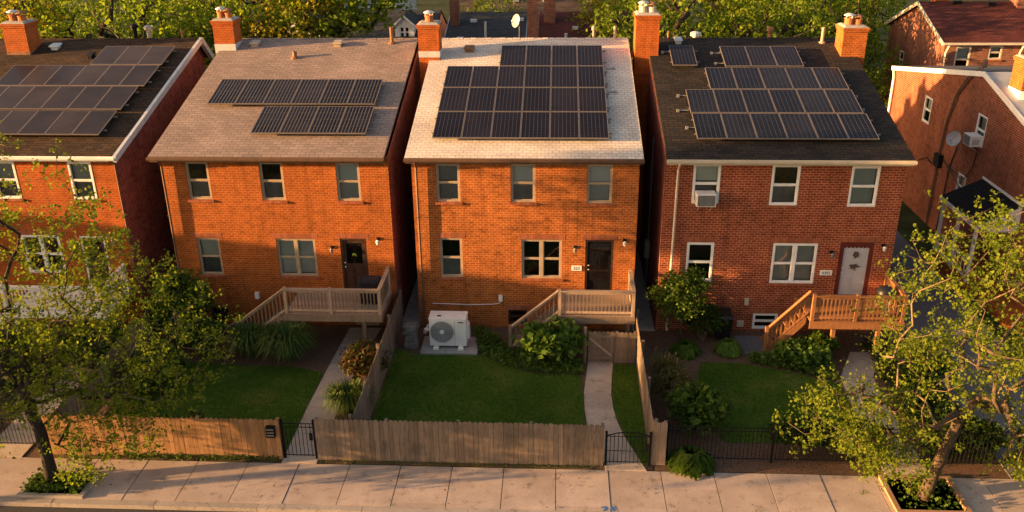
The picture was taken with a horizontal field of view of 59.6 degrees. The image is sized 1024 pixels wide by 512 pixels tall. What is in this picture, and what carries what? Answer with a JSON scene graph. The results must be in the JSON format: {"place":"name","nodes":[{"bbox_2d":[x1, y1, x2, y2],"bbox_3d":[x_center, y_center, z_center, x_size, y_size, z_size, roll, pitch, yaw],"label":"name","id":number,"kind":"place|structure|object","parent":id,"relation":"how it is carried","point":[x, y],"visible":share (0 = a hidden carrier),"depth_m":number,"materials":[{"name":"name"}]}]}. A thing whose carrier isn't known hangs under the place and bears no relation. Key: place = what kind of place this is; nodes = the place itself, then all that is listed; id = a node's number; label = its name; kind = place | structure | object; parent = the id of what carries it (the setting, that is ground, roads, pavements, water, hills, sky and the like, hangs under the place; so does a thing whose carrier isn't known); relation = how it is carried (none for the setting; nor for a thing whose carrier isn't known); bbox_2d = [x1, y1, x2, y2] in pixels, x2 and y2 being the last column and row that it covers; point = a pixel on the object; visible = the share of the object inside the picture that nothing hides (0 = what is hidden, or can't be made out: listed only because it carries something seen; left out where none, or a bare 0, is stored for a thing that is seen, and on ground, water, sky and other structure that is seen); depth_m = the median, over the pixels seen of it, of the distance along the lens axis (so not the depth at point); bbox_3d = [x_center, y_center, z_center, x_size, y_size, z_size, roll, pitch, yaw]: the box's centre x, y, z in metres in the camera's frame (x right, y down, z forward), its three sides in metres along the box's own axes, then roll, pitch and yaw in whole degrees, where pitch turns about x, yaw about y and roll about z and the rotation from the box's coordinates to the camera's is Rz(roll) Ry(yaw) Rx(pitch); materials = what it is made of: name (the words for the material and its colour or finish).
{"place":"outdoors","nodes":[
{"label":"outdoors","id":0,"kind":"place"},
{"bbox_2d":[0,345,97,456],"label":"path","id":1,"kind":"structure","parent":0,"point":[19,449],"depth_m":27.75,"materials":[{"name":"concrete"}]},
{"bbox_2d":[0,10,213,321],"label":"brick house","id":2,"kind":"structure","parent":0,"point":[112,158],"depth_m":34.02,"materials":[{"name":"brown"}]},
{"bbox_2d":[0,161,23,201],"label":"window","id":3,"kind":"structure","parent":2,"relation":"in","point":[9,167],"depth_m":32.74,"materials":[{"name":"white paint"}]},
{"bbox_2d":[0,110,117,134],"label":"solar array","id":4,"kind":"object","parent":2,"relation":"on","point":[49,122],"visible":0.98,"depth_m":33.28,"materials":[{"name":"black glass"}]},
{"bbox_2d":[67,162,97,201],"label":"window","id":5,"kind":"structure","parent":2,"relation":"in","point":[84,178],"depth_m":32.54,"materials":[{"name":"white paint"}]},
{"bbox_2d":[0,46,176,109],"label":"solar array","id":6,"kind":"object","parent":2,"relation":"on","point":[111,77],"visible":1,"depth_m":35.81,"materials":[{"name":"black glass"}]},
{"bbox_2d":[0,506,232,511],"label":"road","id":7,"kind":"structure","parent":0,"point":[29,509],"depth_m":24.69,"materials":[{"name":"asphalt"}]},
{"bbox_2d":[0,497,594,511],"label":"kerb","id":8,"kind":"structure","parent":7,"relation":"on","point":[131,504],"depth_m":24.61,"materials":[{"name":"concrete"}]},
{"bbox_2d":[113,362,322,450],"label":"lawn","id":9,"kind":"structure","parent":0,"point":[218,394],"depth_m":29.87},
{"bbox_2d":[282,328,380,463],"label":"path","id":10,"kind":"structure","parent":0,"point":[332,374],"depth_m":29.10,"materials":[{"name":"concrete"}]},
{"bbox_2d":[343,9,447,37],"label":"house","id":11,"kind":"structure","parent":0,"point":[406,24],"depth_m":70.77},
{"bbox_2d":[361,348,598,462],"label":"lawn","id":12,"kind":"structure","parent":0,"point":[444,389],"depth_m":29.72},
{"bbox_2d":[117,348,852,463],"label":"grass","id":13,"kind":"structure","parent":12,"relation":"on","point":[488,415],"depth_m":29.66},
{"bbox_2d":[444,0,526,37],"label":"house","id":14,"kind":"structure","parent":0,"point":[479,24],"depth_m":54.72,"materials":[{"name":"stone"}]},
{"bbox_2d":[0,321,1009,477],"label":"garden soil","id":15,"kind":"structure","parent":0,"point":[320,357],"depth_m":30.40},
{"bbox_2d":[0,263,131,342],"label":"wooden deck","id":16,"kind":"structure","parent":15,"relation":"on","point":[32,289],"depth_m":32.29,"materials":[{"name":"white paint"}]},
{"bbox_2d":[53,319,133,365],"bbox_3d":[-14.493,3.124,31.095,2.779,1.886,2.689,1,23,3],"label":"shrub","id":17,"kind":"object","parent":15,"relation":"on","point":[114,332],"visible":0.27,"depth_m":30.74,"materials":[{"name":"green plant"}]},
{"bbox_2d":[51,309,167,416],"bbox_3d":[-13.376,3.648,30.299,0.157,1.512,7.850,1,23,3],"label":"board fence","id":18,"kind":"object","parent":15,"relation":"on","point":[74,405],"visible":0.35,"depth_m":29.72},
{"bbox_2d":[117,334,189,394],"bbox_3d":[-11.921,3.658,29.951,2.234,1.890,2.509,1,23,3],"label":"shrub","id":19,"kind":"object","parent":15,"relation":"on","point":[183,362],"visible":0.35,"depth_m":29.64,"materials":[{"name":"green plant"}]},
{"bbox_2d":[39,414,283,458],"bbox_3d":[-10.439,5.321,26.461,7.300,1.431,0.157,1,23,3],"label":"board fence","id":20,"kind":"object","parent":15,"relation":"on","point":[244,437],"visible":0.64,"depth_m":26.35,"materials":[{"name":"brown wood"}]},
{"bbox_2d":[141,265,218,333],"bbox_3d":[-12.174,1.725,32.766,2.520,3.161,2.483,1,23,3],"label":"shrub","id":21,"kind":"object","parent":15,"relation":"on","point":[183,281],"visible":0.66,"depth_m":32.30,"materials":[{"name":"green plant"}]},
{"bbox_2d":[171,314,229,357],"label":"shrub","id":22,"kind":"object","parent":15,"relation":"on","point":[209,323],"visible":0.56,"depth_m":31.61,"materials":[{"name":"green plant"}]},
{"bbox_2d":[224,320,270,359],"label":"ornamental grass","id":23,"kind":"object","parent":15,"relation":"on","point":[246,334],"depth_m":31.60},
{"bbox_2d":[250,320,324,365],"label":"ornamental grass","id":24,"kind":"object","parent":15,"relation":"on","point":[286,341],"depth_m":31.26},
{"bbox_2d":[232,266,392,349],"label":"wooden deck","id":25,"kind":"structure","parent":15,"relation":"on","point":[329,304],"depth_m":31.91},
{"bbox_2d":[316,377,377,417],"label":"ornamental grass","id":26,"kind":"object","parent":15,"relation":"on","point":[345,397],"depth_m":28.15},
{"bbox_2d":[337,336,391,380],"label":"shrub","id":27,"kind":"object","parent":15,"relation":"on","point":[357,357],"visible":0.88,"depth_m":29.92,"materials":[{"name":"red plant"}]},
{"bbox_2d":[420,336,479,354],"bbox_3d":[-2.250,3.281,32.714,2.070,0.095,1.250,1,23,3],"label":"concrete pad","id":28,"kind":"object","parent":15,"relation":"on","point":[471,347],"visible":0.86,"depth_m":32.35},
{"bbox_2d":[423,311,470,349],"bbox_3d":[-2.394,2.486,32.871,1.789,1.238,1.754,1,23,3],"label":"heat pump","id":29,"kind":"object","parent":28,"relation":"on","point":[447,328],"visible":1,"depth_m":32.15,"materials":[{"name":"white plastic"}]},
{"bbox_2d":[314,417,604,465],"bbox_3d":[-1.545,5.396,26.034,8.417,1.461,0.157,1,23,3],"label":"board fence","id":30,"kind":"object","parent":15,"relation":"on","point":[452,442],"visible":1,"depth_m":25.96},
{"bbox_2d":[604,431,652,465],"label":"iron gate","id":31,"kind":"structure","parent":30,"relation":"attached to","point":[648,447],"depth_m":25.79,"materials":[{"name":"black metal"}]},
{"bbox_2d":[473,324,583,375],"bbox_3d":[0.278,3.468,31.968,5.158,0.420,1.898,15,28,32],"label":"ground cover","id":32,"kind":"object","parent":15,"relation":"on","point":[508,356],"visible":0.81,"depth_m":31.59,"materials":[{"name":"green plant"}]},
{"bbox_2d":[510,315,588,362],"bbox_3d":[1.323,3.000,31.143,2.803,1.768,1.972,1,23,3],"label":"shrub","id":33,"kind":"object","parent":15,"relation":"on","point":[548,339],"visible":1,"depth_m":30.87,"materials":[{"name":"green plant"}]},
{"bbox_2d":[508,269,635,352],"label":"wooden deck","id":34,"kind":"structure","parent":15,"relation":"on","point":[583,307],"depth_m":31.59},
{"bbox_2d":[614,331,636,362],"bbox_3d":[3.973,3.186,31.266,0.740,1.258,0.156,1,23,3],"label":"board fence","id":35,"kind":"object","parent":15,"relation":"on","point":[625,342],"visible":1,"depth_m":31.19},
{"bbox_2d":[634,309,657,451],"bbox_3d":[4.310,3.958,29.152,0.157,1.512,7.086,1,23,3],"label":"board fence","id":36,"kind":"object","parent":15,"relation":"on","point":[644,385],"visible":0.91,"depth_m":28.57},
{"bbox_2d":[651,420,667,464],"bbox_3d":[4.258,5.397,25.828,0.400,1.509,0.152,1,23,3],"label":"board fence","id":37,"kind":"object","parent":15,"relation":"on","point":[658,449],"visible":1,"depth_m":25.75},
{"bbox_2d":[647,347,692,390],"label":"ornamental grass","id":38,"kind":"object","parent":15,"relation":"on","point":[658,364],"depth_m":29.52,"materials":[{"name":"green plant"}]},
{"bbox_2d":[647,362,698,402],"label":"shrub","id":39,"kind":"object","parent":15,"relation":"on","point":[679,375],"visible":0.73,"depth_m":28.67,"materials":[{"name":"green plant"}]},
{"bbox_2d":[646,263,714,339],"bbox_3d":[6.067,1.776,32.203,2.500,3.066,2.113,1,23,3],"label":"tree","id":40,"kind":"object","parent":15,"relation":"on","point":[694,284],"visible":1,"depth_m":31.75,"materials":[{"name":"green plant"}]},
{"bbox_2d":[665,445,716,480],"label":"hosta","id":41,"kind":"object","parent":15,"relation":"on","point":[699,462],"visible":0.98,"depth_m":25.70,"materials":[{"name":"green plant"}]},
{"bbox_2d":[662,379,734,438],"bbox_3d":[5.760,4.692,27.410,2.164,1.543,2.221,1,23,3],"label":"shrub","id":42,"kind":"object","parent":15,"relation":"on","point":[701,404],"visible":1,"depth_m":27.12,"materials":[{"name":"green plant"}]},
{"bbox_2d":[676,301,728,340],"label":"shrub","id":43,"kind":"object","parent":15,"relation":"on","point":[714,323],"visible":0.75,"depth_m":32.38,"materials":[{"name":"green plant"}]},
{"bbox_2d":[665,422,884,463],"bbox_3d":[7.564,5.425,25.885,6.170,1.350,0.090,1,23,3],"label":"iron fence","id":44,"kind":"object","parent":15,"relation":"on","point":[741,431],"visible":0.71,"depth_m":25.88,"materials":[{"name":"black metal"}]},
{"bbox_2d":[747,349,840,379],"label":"ground cover","id":45,"kind":"object","parent":15,"relation":"on","point":[766,356],"visible":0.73,"depth_m":30.96,"materials":[{"name":"green plant"}]},
{"bbox_2d":[757,411,839,453],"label":"shrub","id":46,"kind":"object","parent":15,"relation":"on","point":[781,423],"visible":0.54,"depth_m":26.11,"materials":[{"name":"green plant"}]},
{"bbox_2d":[770,337,832,365],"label":"shrub","id":47,"kind":"object","parent":15,"relation":"on","point":[791,347],"visible":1,"depth_m":30.83,"materials":[{"name":"green plant"}]},
{"bbox_2d":[758,272,908,358],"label":"wooden deck","id":48,"kind":"structure","parent":15,"relation":"on","point":[833,313],"depth_m":31.14,"materials":[{"name":"brown wood"}]},
{"bbox_2d":[890,333,956,389],"bbox_3d":[13.740,3.571,29.834,2.038,1.698,2.684,10,25,23],"label":"shrub","id":49,"kind":"object","parent":15,"relation":"on","point":[941,371],"visible":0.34,"depth_m":29.19,"materials":[{"name":"green plant"}]},
{"bbox_2d":[891,372,959,424],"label":"shrub","id":50,"kind":"object","parent":15,"relation":"on","point":[931,403],"visible":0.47,"depth_m":27.70,"materials":[{"name":"green plant"}]},
{"bbox_2d":[860,335,995,464],"bbox_3d":[13.302,4.430,29.315,2.197,0.500,7.506,1,23,3],"label":"ground cover","id":51,"kind":"object","parent":15,"relation":"on","point":[884,376],"visible":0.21,"depth_m":29.88,"materials":[{"name":"green plant"}]},
{"bbox_2d":[924,413,1008,454],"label":"shrub","id":52,"kind":"object","parent":15,"relation":"on","point":[975,420],"visible":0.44,"depth_m":25.84,"materials":[{"name":"green plant"}]},
{"bbox_2d":[925,430,1023,467],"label":"iron fence","id":53,"kind":"object","parent":15,"relation":"on","point":[1019,441],"visible":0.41,"depth_m":25.62,"materials":[{"name":"black metal"}]},
{"bbox_2d":[0,457,1023,511],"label":"sidewalk","id":54,"kind":"structure","parent":0,"point":[426,486],"depth_m":25.19,"materials":[{"name":"concrete"}]},
{"bbox_2d":[0,0,1023,511],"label":"ground","id":55,"kind":"structure","parent":0,"point":[908,220],"depth_m":40.79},
{"bbox_2d":[0,0,70,38],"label":"tree","id":56,"kind":"object","parent":55,"relation":"on","point":[4,15],"visible":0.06,"depth_m":49.36,"materials":[{"name":"green plant"}]},
{"bbox_2d":[16,472,99,498],"bbox_3d":[-12.904,6.537,25.442,1.900,0.115,1.040,1,23,3],"label":"tree pit edging","id":57,"kind":"object","parent":55,"relation":"on","point":[81,495],"visible":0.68,"depth_m":24.99,"materials":[{"name":"concrete"}]},
{"bbox_2d":[31,479,88,493],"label":"pit soil","id":58,"kind":"structure","parent":55,"relation":"on","point":[55,487],"depth_m":25.32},
{"bbox_2d":[19,467,93,494],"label":"pit plants","id":59,"kind":"object","parent":58,"relation":"on","point":[48,486],"visible":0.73,"depth_m":25.23,"materials":[{"name":"green plant"}]},
{"bbox_2d":[0,120,244,487],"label":"tree","id":60,"kind":"object","parent":55,"relation":"on","point":[24,390],"visible":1,"depth_m":23.91,"materials":[{"name":"green plant"}]},
{"bbox_2d":[7,0,249,51],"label":"tree","id":61,"kind":"object","parent":55,"relation":"on","point":[98,22],"visible":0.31,"depth_m":49.76,"materials":[{"name":"green plant"}]},
{"bbox_2d":[82,0,253,37],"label":"tree","id":62,"kind":"object","parent":55,"relation":"on","point":[147,4],"visible":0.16,"depth_m":64.11,"materials":[{"name":"green plant"}]},
{"bbox_2d":[143,0,309,68],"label":"tree","id":63,"kind":"object","parent":55,"relation":"on","point":[207,14],"visible":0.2,"depth_m":51.14,"materials":[{"name":"green plant"}]},
{"bbox_2d":[146,7,420,325],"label":"brick house","id":64,"kind":"structure","parent":55,"relation":"on","point":[256,220],"depth_m":33.18,"materials":[{"name":"orange"}]},
{"bbox_2d":[185,162,213,201],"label":"window","id":65,"kind":"structure","parent":64,"relation":"in","point":[201,187],"depth_m":32.51,"materials":[{"name":"beige paint"}]},
{"bbox_2d":[192,233,225,277],"bbox_3d":[-11.294,-0.059,33.490,1.090,1.804,0.255,1,23,3],"label":"window","id":66,"kind":"structure","parent":64,"relation":"in","point":[211,251],"depth_m":33.53,"materials":[{"name":"glass"}]},
{"bbox_2d":[259,163,287,203],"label":"window","id":67,"kind":"structure","parent":64,"relation":"in","point":[275,189],"depth_m":32.39,"materials":[{"name":"beige paint"}]},
{"bbox_2d":[207,79,384,104],"bbox_3d":[-8.337,-6.369,34.780,6.670,0.632,1.936,1,23,3],"label":"solar array","id":68,"kind":"object","parent":64,"relation":"on","point":[296,92],"visible":1,"depth_m":34.70,"materials":[{"name":"black glass"}]},
{"bbox_2d":[272,233,319,278],"bbox_3d":[-7.999,-0.015,33.321,1.690,1.814,0.230,1,23,3],"label":"window","id":69,"kind":"structure","parent":64,"relation":"in","point":[293,257],"depth_m":33.37,"materials":[{"name":"glass"}]},
{"bbox_2d":[250,106,376,133],"bbox_3d":[-7.285,-5.005,33.034,4.410,0.628,1.916,1,23,3],"label":"solar array","id":70,"kind":"object","parent":64,"relation":"on","point":[313,119],"visible":1,"depth_m":32.96,"materials":[{"name":"black glass"}]},
{"bbox_2d":[335,163,363,203],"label":"window","id":71,"kind":"structure","parent":64,"relation":"in","point":[349,181],"depth_m":32.13,"materials":[{"name":"glass"}]},
{"bbox_2d":[340,238,368,287],"bbox_3d":[-5.850,0.311,33.315,0.976,2.097,0.140,1,23,3],"label":"door","id":72,"kind":"structure","parent":64,"relation":"in","point":[352,272],"depth_m":33.37,"materials":[{"name":"brown wood"}]},
{"bbox_2d":[210,0,359,51],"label":"tree","id":73,"kind":"object","parent":55,"relation":"on","point":[249,30],"visible":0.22,"depth_m":49.56,"materials":[{"name":"green plant"}]},
{"bbox_2d":[244,0,418,37],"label":"tree","id":74,"kind":"object","parent":55,"relation":"on","point":[348,17],"visible":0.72,"depth_m":50.09,"materials":[{"name":"green plant"}]},
{"bbox_2d":[348,289,403,444],"bbox_3d":[-4.470,3.602,30.190,0.157,1.512,8.553,1,23,3],"label":"board fence","id":75,"kind":"object","parent":55,"relation":"on","point":[363,411],"visible":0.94,"depth_m":29.84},
{"bbox_2d":[170,253,654,330],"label":"alley","id":76,"kind":"structure","parent":55,"relation":"on","point":[412,312],"depth_m":35.70,"materials":[{"name":"concrete"}]},
{"bbox_2d":[403,10,644,328],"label":"brick house","id":77,"kind":"structure","parent":55,"relation":"on","point":[509,232],"depth_m":32.52,"materials":[{"name":"brick"}]},
{"bbox_2d":[435,164,461,204],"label":"window","id":78,"kind":"structure","parent":77,"relation":"in","point":[448,189],"depth_m":31.95,"materials":[{"name":"beige paint"}]},
{"bbox_2d":[436,233,464,279],"bbox_3d":[-2.236,-0.010,33.032,1.070,1.884,0.255,1,23,3],"label":"window","id":79,"kind":"structure","parent":77,"relation":"in","point":[451,266],"depth_m":33.24,"materials":[{"name":"beige paint"}]},
{"bbox_2d":[432,45,612,138],"bbox_3d":[0.500,-6.464,34.593,6.480,2.072,7.206,1,23,3],"label":"solar array","id":80,"kind":"object","parent":77,"relation":"on","point":[563,84],"visible":1,"depth_m":33.98,"materials":[{"name":"black glass"}]},
{"bbox_2d":[509,164,536,204],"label":"window","id":81,"kind":"structure","parent":77,"relation":"in","point":[522,175],"depth_m":31.84,"materials":[{"name":"glass"}]},
{"bbox_2d":[518,234,564,281],"bbox_3d":[1.088,0.058,32.831,1.710,1.854,0.155,1,23,3],"label":"window","id":82,"kind":"structure","parent":77,"relation":"in","point":[543,237],"depth_m":32.85,"materials":[{"name":"beige paint"}]},
{"bbox_2d":[584,240,613,289],"bbox_3d":[3.202,0.367,32.915,1.016,2.137,0.240,1,23,3],"label":"door","id":83,"kind":"structure","parent":77,"relation":"in","point":[598,253],"depth_m":32.94,"materials":[{"name":"wood"}]},
{"bbox_2d":[585,164,613,206],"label":"window","id":84,"kind":"structure","parent":77,"relation":"in","point":[599,177],"depth_m":31.71,"materials":[{"name":"glass"}]},
{"bbox_2d":[527,0,633,63],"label":"house","id":85,"kind":"structure","parent":55,"relation":"on","point":[552,23],"depth_m":54.33,"materials":[{"name":"red"}]},
{"bbox_2d":[566,0,629,37],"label":"tree","id":86,"kind":"object","parent":55,"relation":"on","point":[598,4],"visible":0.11,"depth_m":53.86,"materials":[{"name":"green plant"}]},
{"bbox_2d":[579,0,778,61],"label":"tree","id":87,"kind":"object","parent":55,"relation":"on","point":[683,15],"visible":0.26,"depth_m":49.49,"materials":[{"name":"green plant"}]},
{"bbox_2d":[632,0,917,332],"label":"brick house","id":88,"kind":"structure","parent":55,"relation":"on","point":[773,233],"depth_m":32.25,"materials":[{"name":"brick"}]},
{"bbox_2d":[668,46,699,65],"bbox_3d":[7.022,-8.142,36.472,1.190,0.581,1.696,1,23,3],"label":"solar array","id":89,"kind":"object","parent":88,"relation":"on","point":[683,56],"visible":1,"depth_m":36.37,"materials":[{"name":"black glass"}]},
{"bbox_2d":[689,165,720,205],"bbox_3d":[6.825,-2.524,31.450,1.064,1.558,0.230,1,23,3],"label":"window","id":90,"kind":"structure","parent":88,"relation":"in","point":[701,172],"depth_m":31.39,"materials":[{"name":"white paint"}]},
{"bbox_2d":[719,46,805,66],"bbox_3d":[10.145,-8.072,36.272,3.290,0.590,1.736,1,23,3],"label":"solar array","id":91,"kind":"object","parent":88,"relation":"on","point":[761,56],"visible":1,"depth_m":36.19,"materials":[{"name":"black glass"}]},
{"bbox_2d":[685,67,880,139],"bbox_3d":[9.805,-5.740,33.361,6.520,1.542,5.236,1,23,3],"label":"solar array","id":92,"kind":"object","parent":88,"relation":"on","point":[798,103],"visible":1,"depth_m":33.01,"materials":[{"name":"black glass"}]},
{"bbox_2d":[767,165,800,207],"bbox_3d":[9.553,-2.468,31.344,1.084,1.588,0.255,1,23,3],"label":"window","id":93,"kind":"structure","parent":88,"relation":"in","point":[784,193],"depth_m":31.52,"materials":[{"name":"white paint"}]},
{"bbox_2d":[767,238,821,285],"bbox_3d":[10.210,0.188,32.459,1.810,1.874,0.255,1,23,3],"label":"window","id":94,"kind":"structure","parent":88,"relation":"in","point":[801,255],"depth_m":32.47,"materials":[{"name":"white paint"}]},
{"bbox_2d":[833,242,874,294],"bbox_3d":[12.398,0.483,32.424,1.196,2.137,0.140,1,23,3],"label":"door","id":95,"kind":"structure","parent":88,"relation":"in","point":[855,258],"depth_m":32.41,"materials":[{"name":"paint"}]},
{"bbox_2d":[845,166,880,209],"bbox_3d":[12.270,-2.412,31.224,1.084,1.588,0.255,1,23,3],"label":"window","id":96,"kind":"structure","parent":88,"relation":"in","point":[863,179],"depth_m":31.25,"materials":[{"name":"white paint"}]},
{"bbox_2d":[693,0,883,54],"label":"tree","id":97,"kind":"object","parent":55,"relation":"on","point":[801,23],"visible":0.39,"depth_m":49.83,"materials":[{"name":"green plant"}]},
{"bbox_2d":[728,0,907,65],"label":"tree","id":98,"kind":"object","parent":55,"relation":"on","point":[869,13],"visible":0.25,"depth_m":56.35,"materials":[{"name":"green plant"}]},
{"bbox_2d":[826,17,909,109],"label":"tree","id":99,"kind":"object","parent":55,"relation":"on","point":[882,94],"visible":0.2,"depth_m":51.29,"materials":[{"name":"green plant"}]},
{"bbox_2d":[878,474,972,511],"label":"tree pit edging","id":100,"kind":"object","parent":55,"relation":"on","point":[897,508],"visible":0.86,"depth_m":24.57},
{"bbox_2d":[887,480,963,510],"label":"pit soil","id":101,"kind":"structure","parent":55,"relation":"on","point":[901,488],"depth_m":24.70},
{"bbox_2d":[772,189,1023,500],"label":"tree","id":102,"kind":"object","parent":101,"relation":"on","point":[956,417],"visible":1,"depth_m":23.30,"materials":[{"name":"green plant"}]},
{"bbox_2d":[886,472,963,509],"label":"pit plants","id":103,"kind":"object","parent":101,"relation":"on","point":[933,495],"visible":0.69,"depth_m":24.48,"materials":[{"name":"green plant"}]},
{"bbox_2d":[460,0,665,36],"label":"house","id":104,"kind":"structure","parent":0,"point":[565,5],"depth_m":71.69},
{"bbox_2d":[584,352,645,470],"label":"path","id":105,"kind":"structure","parent":0,"point":[598,403],"depth_m":28.61,"materials":[{"name":"concrete"}]},
{"bbox_2d":[583,327,615,362],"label":"plank gate","id":106,"kind":"structure","parent":105,"relation":"on","point":[604,353],"depth_m":31.26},
{"bbox_2d":[612,364,650,464],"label":"lawn","id":107,"kind":"structure","parent":0,"point":[628,388],"depth_m":29.04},
{"bbox_2d":[697,362,853,443],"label":"lawn","id":108,"kind":"structure","parent":0,"point":[772,380],"depth_m":29.53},
{"bbox_2d":[734,231,1023,478],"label":"driveway","id":109,"kind":"structure","parent":0,"point":[748,344],"depth_m":33.48,"materials":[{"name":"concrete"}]},
{"bbox_2d":[841,352,925,474],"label":"path","id":110,"kind":"structure","parent":0,"point":[860,362],"depth_m":30.13,"materials":[{"name":"concrete"}]},
{"bbox_2d":[879,0,1023,107],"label":"gabled house","id":111,"kind":"structure","parent":0,"point":[948,33],"depth_m":49.75,"materials":[{"name":"red"}]},
{"bbox_2d":[888,54,1023,327],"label":"brick house","id":112,"kind":"structure","parent":0,"point":[930,108],"depth_m":38.52,"materials":[{"name":"brick"}]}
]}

